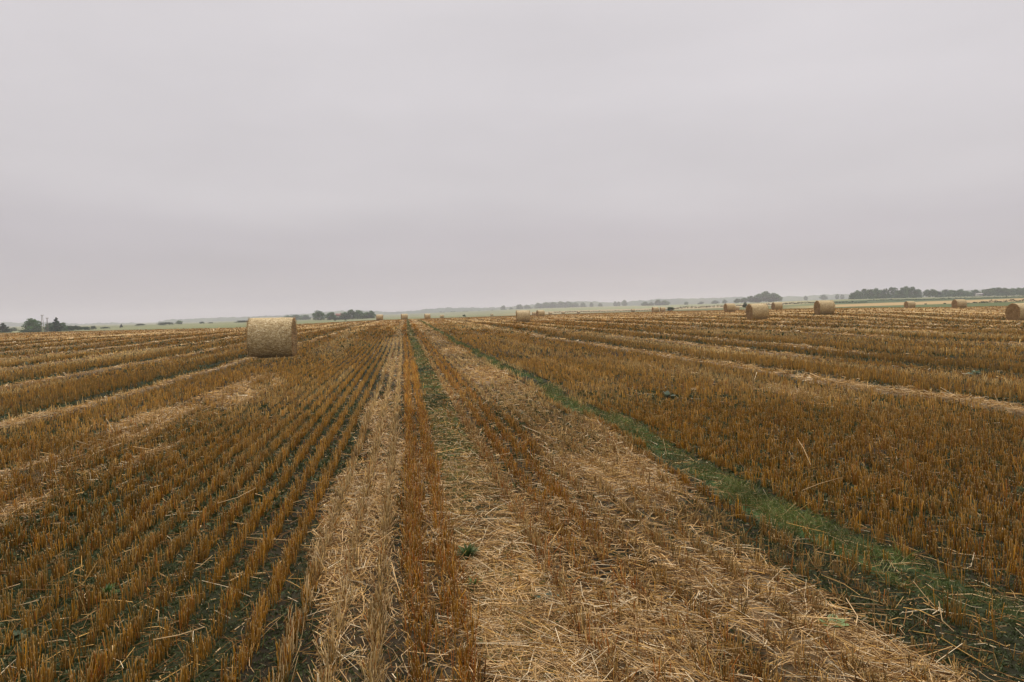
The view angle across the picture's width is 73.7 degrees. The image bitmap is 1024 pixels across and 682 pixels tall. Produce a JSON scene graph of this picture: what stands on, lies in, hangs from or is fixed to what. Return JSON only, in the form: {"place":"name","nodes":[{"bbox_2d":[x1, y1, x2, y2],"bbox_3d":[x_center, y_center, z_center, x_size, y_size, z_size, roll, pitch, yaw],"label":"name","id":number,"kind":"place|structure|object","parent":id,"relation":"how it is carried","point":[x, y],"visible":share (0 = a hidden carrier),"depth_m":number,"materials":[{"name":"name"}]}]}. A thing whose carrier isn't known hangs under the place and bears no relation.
{"place":"outdoors","nodes":[
{"label":"outdoors","id":0,"kind":"place"},
{"bbox_2d":[0,289,1016,325],"bbox_3d":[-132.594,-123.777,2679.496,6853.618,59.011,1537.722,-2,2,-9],"label":"hills","id":1,"kind":"structure","parent":0,"point":[678,301],"depth_m":2398.90,"materials":[{"name":"green plant"}]},
{"bbox_2d":[0,295,1023,681],"bbox_3d":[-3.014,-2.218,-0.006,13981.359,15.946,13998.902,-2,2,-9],"label":"ground","id":2,"kind":"structure","parent":0,"point":[398,641],"depth_m":4.38,"materials":[{"name":"soil"}]},
{"bbox_2d":[0,323,12,332],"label":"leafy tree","id":3,"kind":"object","parent":2,"relation":"on","point":[4,328],"visible":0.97,"depth_m":299.47,"materials":[{"name":"green plant"}]},
{"bbox_2d":[11,628,28,641],"bbox_3d":[-2.263,1.345,3.128,0.089,0.030,0.097,-2,2,-9],"label":"weed plant","id":4,"kind":"object","parent":2,"relation":"on","point":[16,633],"visible":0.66,"depth_m":3.13,"materials":[{"name":"green plant"}]},
{"bbox_2d":[21,318,42,329],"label":"leafy tree","id":5,"kind":"object","parent":2,"relation":"on","point":[33,323],"visible":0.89,"depth_m":318.63,"materials":[{"name":"green plant"}]},
{"bbox_2d":[43,323,53,330],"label":"leafy tree","id":6,"kind":"object","parent":2,"relation":"on","point":[47,326],"visible":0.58,"depth_m":328.79,"materials":[{"name":"green plant"}]},
{"bbox_2d":[49,317,62,331],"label":"conifer tree","id":7,"kind":"object","parent":2,"relation":"on","point":[56,327],"visible":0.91,"depth_m":299.20,"materials":[{"name":"green plant"}]},
{"bbox_2d":[59,322,68,330],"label":"leafy tree","id":8,"kind":"object","parent":2,"relation":"on","point":[65,327],"visible":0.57,"depth_m":329.66,"materials":[{"name":"green plant"}]},
{"bbox_2d":[67,325,77,330],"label":"shrub","id":9,"kind":"object","parent":2,"relation":"on","point":[70,328],"visible":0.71,"depth_m":340.10,"materials":[{"name":"green plant"}]},
{"bbox_2d":[95,582,119,596],"bbox_3d":[-2.094,1.286,3.541,0.131,0.061,0.104,-2,3,-18],"label":"grass tuft","id":10,"kind":"object","parent":2,"relation":"on","point":[108,588],"visible":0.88,"depth_m":3.54,"materials":[{"name":"green plant"}]},
{"bbox_2d":[158,322,172,324],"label":"shrub","id":11,"kind":"object","parent":2,"relation":"on","point":[163,323],"visible":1,"depth_m":517.59,"materials":[{"name":"green plant"}]},
{"bbox_2d":[244,317,299,357],"bbox_3d":[-8.657,-0.066,24.687,1.786,1.668,1.672,-1,2,-11],"label":"straw bale","id":12,"kind":"object","parent":2,"relation":"on","point":[269,337],"visible":0.94,"depth_m":24.08},
{"bbox_2d":[290,315,302,319],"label":"leafy tree","id":13,"kind":"object","parent":2,"relation":"on","point":[297,317],"visible":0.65,"depth_m":896.58,"materials":[{"name":"green plant"}]},
{"bbox_2d":[300,315,311,319],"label":"leafy tree","id":14,"kind":"object","parent":2,"relation":"on","point":[305,317],"visible":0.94,"depth_m":898.25,"materials":[{"name":"green plant"}]},
{"bbox_2d":[312,310,325,319],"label":"leafy tree","id":15,"kind":"object","parent":2,"relation":"on","point":[317,314],"visible":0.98,"depth_m":558.62,"materials":[{"name":"green plant"}]},
{"bbox_2d":[326,312,337,319],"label":"leafy tree","id":16,"kind":"object","parent":2,"relation":"on","point":[330,315],"visible":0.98,"depth_m":557.80,"materials":[{"name":"green plant"}]},
{"bbox_2d":[339,312,350,319],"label":"leafy tree","id":17,"kind":"object","parent":2,"relation":"on","point":[344,316],"visible":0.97,"depth_m":558.25,"materials":[{"name":"green plant"}]},
{"bbox_2d":[348,309,354,318],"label":"leafy tree","id":18,"kind":"object","parent":2,"relation":"on","point":[351,312],"visible":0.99,"depth_m":558.59,"materials":[{"name":"green plant"}]},
{"bbox_2d":[352,310,365,318],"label":"leafy tree","id":19,"kind":"object","parent":2,"relation":"on","point":[358,314],"visible":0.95,"depth_m":558.15,"materials":[{"name":"green plant"}]},
{"bbox_2d":[360,312,369,318],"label":"leafy tree","id":20,"kind":"object","parent":2,"relation":"on","point":[366,314],"visible":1,"depth_m":557.67,"materials":[{"name":"green plant"}]},
{"bbox_2d":[368,310,375,317],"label":"leafy tree","id":21,"kind":"object","parent":2,"relation":"on","point":[371,314],"visible":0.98,"depth_m":558.84,"materials":[{"name":"green plant"}]},
{"bbox_2d":[376,314,382,320],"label":"straw bale","id":22,"kind":"object","parent":2,"relation":"on","point":[379,317],"visible":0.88,"depth_m":157.46},
{"bbox_2d":[401,314,407,319],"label":"straw bale","id":23,"kind":"object","parent":2,"relation":"on","point":[404,316],"visible":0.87,"depth_m":166.22},
{"bbox_2d":[456,542,479,559],"bbox_3d":[-0.269,1.213,3.935,0.173,0.088,0.160,-2,2,-9],"label":"grass tuft","id":24,"kind":"object","parent":2,"relation":"on","point":[469,549],"visible":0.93,"depth_m":3.94,"materials":[{"name":"green plant"}]},
{"bbox_2d":[468,578,481,584],"bbox_3d":[-0.193,1.239,3.519,0.095,0.045,0.089,-2,2,-9],"label":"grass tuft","id":25,"kind":"object","parent":2,"relation":"on","point":[474,582],"visible":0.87,"depth_m":3.51,"materials":[{"name":"green plant"}]},
{"bbox_2d":[0,306,1023,681],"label":"stubble","id":26,"kind":"object","parent":2,"relation":"on","point":[414,482],"visible":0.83,"depth_m":6.25,"materials":[{"name":"brown plant"}]},
{"bbox_2d":[0,307,1023,681],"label":"loose straw","id":27,"kind":"object","parent":2,"relation":"on","point":[540,633],"visible":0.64,"depth_m":3.75,"materials":[{"name":"beige plant"}]},
{"bbox_2d":[0,312,1023,681],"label":"weeds","id":28,"kind":"object","parent":2,"relation":"on","point":[338,470],"visible":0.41,"depth_m":5.02,"materials":[{"name":"brown plant"}]},
{"bbox_2d":[516,310,529,321],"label":"straw bale","id":29,"kind":"object","parent":2,"relation":"on","point":[523,315],"visible":0.84,"depth_m":75.50},
{"bbox_2d":[534,303,542,308],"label":"leafy tree","id":30,"kind":"object","parent":2,"relation":"on","point":[538,305],"visible":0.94,"depth_m":1645.69,"materials":[{"name":"green plant"}]},
{"bbox_2d":[536,310,544,316],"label":"straw bale","id":31,"kind":"object","parent":2,"relation":"on","point":[540,312],"visible":0.88,"depth_m":142.53},
{"bbox_2d":[542,302,549,307],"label":"leafy tree","id":32,"kind":"object","parent":2,"relation":"on","point":[546,304],"visible":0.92,"depth_m":1645.88,"materials":[{"name":"green plant"}]},
{"bbox_2d":[535,592,558,604],"bbox_3d":[0.175,1.255,3.308,0.120,0.047,0.148,-2,2,-9],"label":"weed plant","id":33,"kind":"object","parent":2,"relation":"on","point":[538,596],"visible":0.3,"depth_m":3.33,"materials":[{"name":"green plant"}]},
{"bbox_2d":[516,305,585,308],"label":"hedge","id":34,"kind":"object","parent":2,"relation":"on","point":[551,307],"visible":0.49,"depth_m":1639.45,"materials":[{"name":"green plant"}]},
{"bbox_2d":[549,302,558,307],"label":"leafy tree","id":35,"kind":"object","parent":2,"relation":"on","point":[555,304],"visible":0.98,"depth_m":1646.34,"materials":[{"name":"green plant"}]},
{"bbox_2d":[557,301,565,307],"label":"leafy tree","id":36,"kind":"object","parent":2,"relation":"on","point":[561,304],"visible":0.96,"depth_m":1644.47,"materials":[{"name":"green plant"}]},
{"bbox_2d":[565,301,572,306],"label":"leafy tree","id":37,"kind":"object","parent":2,"relation":"on","point":[568,304],"visible":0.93,"depth_m":1644.52,"materials":[{"name":"green plant"}]},
{"bbox_2d":[554,309,649,312],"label":"hedge","id":38,"kind":"object","parent":2,"relation":"on","point":[599,311],"visible":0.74,"depth_m":399.82,"materials":[{"name":"green plant"}]},
{"bbox_2d":[652,307,658,311],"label":"straw bale","id":39,"kind":"object","parent":2,"relation":"on","point":[655,309],"visible":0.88,"depth_m":176.03},
{"bbox_2d":[661,300,669,304],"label":"leafy tree","id":40,"kind":"object","parent":2,"relation":"on","point":[664,302],"visible":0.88,"depth_m":1296.45,"materials":[{"name":"green plant"}]},
{"bbox_2d":[663,391,674,396],"bbox_3d":[2.459,0.836,10.713,0.196,0.104,0.172,1,3,45],"label":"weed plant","id":41,"kind":"object","parent":2,"relation":"on","point":[667,394],"visible":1,"depth_m":10.71,"materials":[{"name":"green plant"}]},
{"bbox_2d":[673,305,717,308],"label":"hedge","id":42,"kind":"object","parent":2,"relation":"on","point":[693,306],"visible":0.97,"depth_m":329.87,"materials":[{"name":"green plant"}]},
{"bbox_2d":[407,320,1023,681],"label":"grass","id":43,"kind":"structure","parent":2,"relation":"on","point":[734,483],"depth_m":4.81,"materials":[{"name":"green plant"}]},
{"bbox_2d":[723,303,735,311],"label":"straw bale","id":44,"kind":"object","parent":2,"relation":"on","point":[729,307],"visible":0.94,"depth_m":112.81},
{"bbox_2d":[740,298,747,302],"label":"leafy tree","id":45,"kind":"object","parent":2,"relation":"on","point":[743,300],"visible":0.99,"depth_m":948.04,"materials":[{"name":"green plant"}]},
{"bbox_2d":[747,296,754,301],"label":"leafy tree","id":46,"kind":"object","parent":2,"relation":"on","point":[751,298],"visible":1,"depth_m":947.31,"materials":[{"name":"green plant"}]},
{"bbox_2d":[745,303,769,318],"bbox_3d":[21.830,-2.573,60.820,1.746,1.549,1.620,-2,2,-4],"label":"straw bale","id":47,"kind":"object","parent":2,"relation":"on","point":[759,311],"visible":0.94,"depth_m":60.19},
{"bbox_2d":[753,294,763,301],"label":"leafy tree","id":48,"kind":"object","parent":2,"relation":"on","point":[758,297],"visible":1,"depth_m":946.82,"materials":[{"name":"green plant"}]},
{"bbox_2d":[760,291,771,301],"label":"leafy tree","id":49,"kind":"object","parent":2,"relation":"on","point":[766,294],"visible":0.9,"depth_m":946.11,"materials":[{"name":"green plant"}]},
{"bbox_2d":[769,293,778,301],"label":"leafy tree","id":50,"kind":"object","parent":2,"relation":"on","point":[774,296],"visible":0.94,"depth_m":945.71,"materials":[{"name":"green plant"}]},
{"bbox_2d":[771,302,782,309],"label":"straw bale","id":51,"kind":"object","parent":2,"relation":"on","point":[776,305],"visible":0.91,"depth_m":124.61},
{"bbox_2d":[720,301,865,306],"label":"hedge","id":52,"kind":"object","parent":2,"relation":"on","point":[805,303],"visible":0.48,"depth_m":329.97,"materials":[{"name":"green plant"}]},
{"bbox_2d":[819,294,827,299],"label":"leafy tree","id":53,"kind":"object","parent":2,"relation":"on","point":[822,297],"visible":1,"depth_m":1447.33,"materials":[{"name":"green plant"}]},
{"bbox_2d":[814,300,835,314],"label":"straw bale","id":54,"kind":"object","parent":2,"relation":"on","point":[824,307],"visible":0.95,"depth_m":67.77},
{"bbox_2d":[819,614,848,627],"bbox_3d":[1.388,1.222,2.963,0.120,0.044,0.130,-1,3,16],"label":"weed plant","id":55,"kind":"object","parent":2,"relation":"on","point":[842,620],"visible":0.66,"depth_m":2.95,"materials":[{"name":"green plant"}]},
{"bbox_2d":[849,292,858,298],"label":"leafy tree","id":56,"kind":"object","parent":2,"relation":"on","point":[853,295],"visible":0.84,"depth_m":698.52,"materials":[{"name":"green plant"}]},
{"bbox_2d":[854,290,862,297],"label":"leafy tree","id":57,"kind":"object","parent":2,"relation":"on","point":[857,292],"visible":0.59,"depth_m":722.70,"materials":[{"name":"green plant"}]},
{"bbox_2d":[860,289,868,298],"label":"leafy tree","id":58,"kind":"object","parent":2,"relation":"on","point":[864,291],"visible":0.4,"depth_m":747.62,"materials":[{"name":"green plant"}]},
{"bbox_2d":[863,289,876,297],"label":"leafy tree","id":59,"kind":"object","parent":2,"relation":"on","point":[870,292],"visible":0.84,"depth_m":697.61,"materials":[{"name":"green plant"}]},
{"bbox_2d":[871,288,880,298],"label":"leafy tree","id":60,"kind":"object","parent":2,"relation":"on","point":[877,291],"visible":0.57,"depth_m":722.00,"materials":[{"name":"green plant"}]},
{"bbox_2d":[882,288,888,297],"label":"leafy tree","id":61,"kind":"object","parent":2,"relation":"on","point":[884,291],"visible":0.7,"depth_m":698.75,"materials":[{"name":"green plant"}]},
{"bbox_2d":[848,294,923,298],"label":"hedge","id":62,"kind":"object","parent":2,"relation":"on","point":[884,297],"visible":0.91,"depth_m":689.49,"materials":[{"name":"green plant"}]},
{"bbox_2d":[888,287,893,297],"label":"leafy tree","id":63,"kind":"object","parent":2,"relation":"on","point":[890,289],"visible":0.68,"depth_m":723.56,"materials":[{"name":"green plant"}]},
{"bbox_2d":[894,290,902,297],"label":"leafy tree","id":64,"kind":"object","parent":2,"relation":"on","point":[899,293],"visible":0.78,"depth_m":698.31,"materials":[{"name":"green plant"}]},
{"bbox_2d":[898,287,906,295],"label":"leafy tree","id":65,"kind":"object","parent":2,"relation":"on","point":[903,290],"visible":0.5,"depth_m":722.83,"materials":[{"name":"green plant"}]},
{"bbox_2d":[904,301,914,307],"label":"straw bale","id":66,"kind":"object","parent":2,"relation":"on","point":[909,304],"visible":0.91,"depth_m":136.01},
{"bbox_2d":[905,287,918,297],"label":"leafy tree","id":67,"kind":"object","parent":2,"relation":"on","point":[910,290],"visible":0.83,"depth_m":698.55,"materials":[{"name":"green plant"}]},
{"bbox_2d":[922,289,929,296],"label":"leafy tree","id":68,"kind":"object","parent":2,"relation":"on","point":[925,292],"visible":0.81,"depth_m":748.97,"materials":[{"name":"green plant"}]},
{"bbox_2d":[928,289,937,296],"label":"leafy tree","id":69,"kind":"object","parent":2,"relation":"on","point":[933,293],"visible":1,"depth_m":698.10,"materials":[{"name":"green plant"}]},
{"bbox_2d":[941,289,948,296],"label":"leafy tree","id":70,"kind":"object","parent":2,"relation":"on","point":[945,291],"visible":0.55,"depth_m":747.88,"materials":[{"name":"green plant"}]},
{"bbox_2d":[868,296,1023,300],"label":"hedge","id":71,"kind":"object","parent":2,"relation":"on","point":[944,298],"visible":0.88,"depth_m":419.83,"materials":[{"name":"green plant"}]},
{"bbox_2d":[947,290,957,296],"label":"leafy tree","id":72,"kind":"object","parent":2,"relation":"on","point":[952,292],"visible":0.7,"depth_m":698.14,"materials":[{"name":"green plant"}]},
{"bbox_2d":[951,299,966,307],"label":"straw bale","id":73,"kind":"object","parent":2,"relation":"on","point":[958,303],"visible":0.95,"depth_m":106.80},
{"bbox_2d":[958,289,965,295],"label":"leafy tree","id":74,"kind":"object","parent":2,"relation":"on","point":[960,291],"visible":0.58,"depth_m":721.99,"materials":[{"name":"green plant"}]},
{"bbox_2d":[968,370,982,374],"bbox_3d":[8.400,0.575,12.397,0.212,0.102,0.338,-2,2,-9],"label":"weed plant","id":75,"kind":"object","parent":2,"relation":"on","point":[974,371],"visible":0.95,"depth_m":12.37,"materials":[{"name":"green plant"}]},
{"bbox_2d":[970,289,980,294],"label":"leafy tree","id":76,"kind":"object","parent":2,"relation":"on","point":[975,291],"visible":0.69,"depth_m":699.02,"materials":[{"name":"green plant"}]},
{"bbox_2d":[936,291,1023,297],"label":"hedge","id":77,"kind":"object","parent":2,"relation":"on","point":[990,294],"visible":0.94,"depth_m":689.55,"materials":[{"name":"green plant"}]},
{"bbox_2d":[982,289,992,295],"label":"leafy tree","id":78,"kind":"object","parent":2,"relation":"on","point":[985,291],"visible":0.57,"depth_m":722.84,"materials":[{"name":"green plant"}]},
{"bbox_2d":[973,299,1006,302],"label":"hedge","id":79,"kind":"object","parent":2,"relation":"on","point":[989,301],"visible":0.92,"depth_m":234.75,"materials":[{"name":"green plant"}]},
{"bbox_2d":[992,287,1004,295],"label":"leafy tree","id":80,"kind":"object","parent":2,"relation":"on","point":[999,290],"visible":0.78,"depth_m":698.40,"materials":[{"name":"green plant"}]},
{"bbox_2d":[1002,288,1010,295],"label":"leafy tree","id":81,"kind":"object","parent":2,"relation":"on","point":[1006,290],"visible":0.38,"depth_m":722.27,"materials":[{"name":"green plant"}]},
{"bbox_2d":[1005,303,1023,320],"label":"straw bale","id":82,"kind":"object","parent":2,"relation":"on","point":[1014,311],"visible":0.95,"depth_m":52.99},
{"bbox_2d":[1014,287,1023,293],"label":"leafy tree","id":83,"kind":"object","parent":2,"relation":"on","point":[1021,290],"visible":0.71,"depth_m":697.89,"materials":[{"name":"green plant"}]},
{"bbox_2d":[0,0,1023,323],"label":"sky","id":84,"kind":"structure","parent":0,"point":[161,160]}
]}

